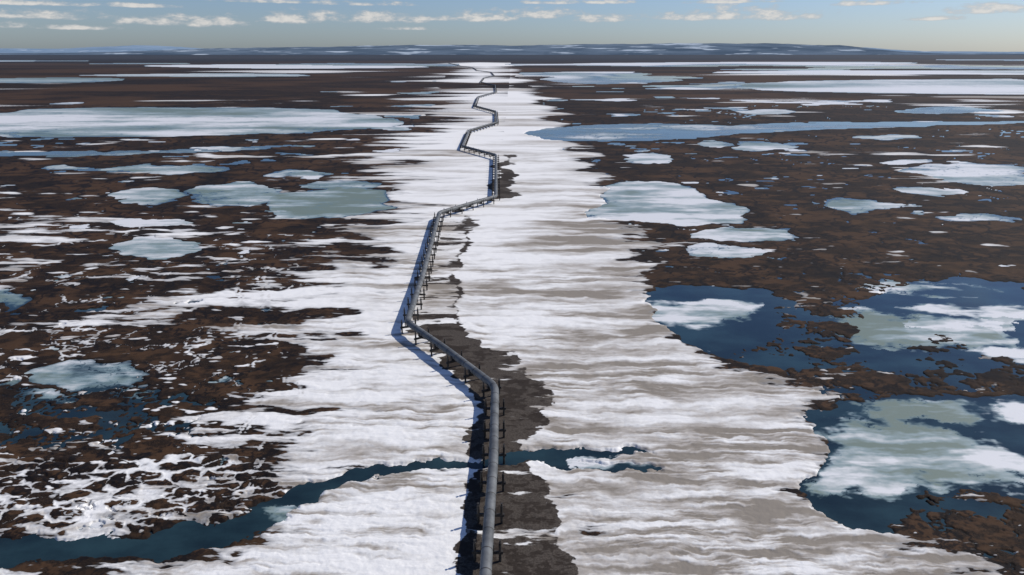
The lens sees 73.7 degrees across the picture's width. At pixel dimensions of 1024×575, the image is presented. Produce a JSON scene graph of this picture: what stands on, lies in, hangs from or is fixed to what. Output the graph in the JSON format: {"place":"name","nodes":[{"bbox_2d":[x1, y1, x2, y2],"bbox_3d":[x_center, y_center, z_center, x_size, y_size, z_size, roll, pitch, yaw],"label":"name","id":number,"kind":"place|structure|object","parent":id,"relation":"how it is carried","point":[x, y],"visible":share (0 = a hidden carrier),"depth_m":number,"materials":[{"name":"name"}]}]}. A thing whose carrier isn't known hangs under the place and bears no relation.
{"place":"outdoors","nodes":[
{"label":"outdoors","id":0,"kind":"place"},
{"bbox_2d":[0,55,1023,574],"bbox_3d":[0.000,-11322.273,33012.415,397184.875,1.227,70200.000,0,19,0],"label":"tundra ground","id":1,"kind":"structure","parent":0,"point":[536,305],"depth_m":135.69,"materials":[{"name":"white snow"}]},
{"bbox_2d":[400,63,505,574],"bbox_3d":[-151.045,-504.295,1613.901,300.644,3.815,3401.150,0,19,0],"label":"elevated oil pipeline","id":2,"kind":"object","parent":1,"relation":"on","point":[487,551],"visible":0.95,"depth_m":106.90,"materials":[{"name":"metal"}]},
{"bbox_2d":[0,59,1023,568],"bbox_3d":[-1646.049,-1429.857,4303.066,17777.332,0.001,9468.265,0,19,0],"label":"water","id":3,"kind":"structure","parent":0,"point":[888,459],"depth_m":141.45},
{"bbox_2d":[0,43,1023,54],"bbox_3d":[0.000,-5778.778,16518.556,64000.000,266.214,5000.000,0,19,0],"label":"hills","id":4,"kind":"structure","parent":0,"point":[696,49],"depth_m":14955.88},
{"bbox_2d":[0,45,1023,53],"bbox_3d":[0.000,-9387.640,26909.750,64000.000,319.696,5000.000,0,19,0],"label":"hills","id":5,"kind":"structure","parent":0,"point":[100,49],"depth_m":26013.69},
{"bbox_2d":[0,0,1023,51],"label":"sky","id":6,"kind":"structure","parent":0,"point":[912,25],"materials":[{"name":"blue"}]}
]}

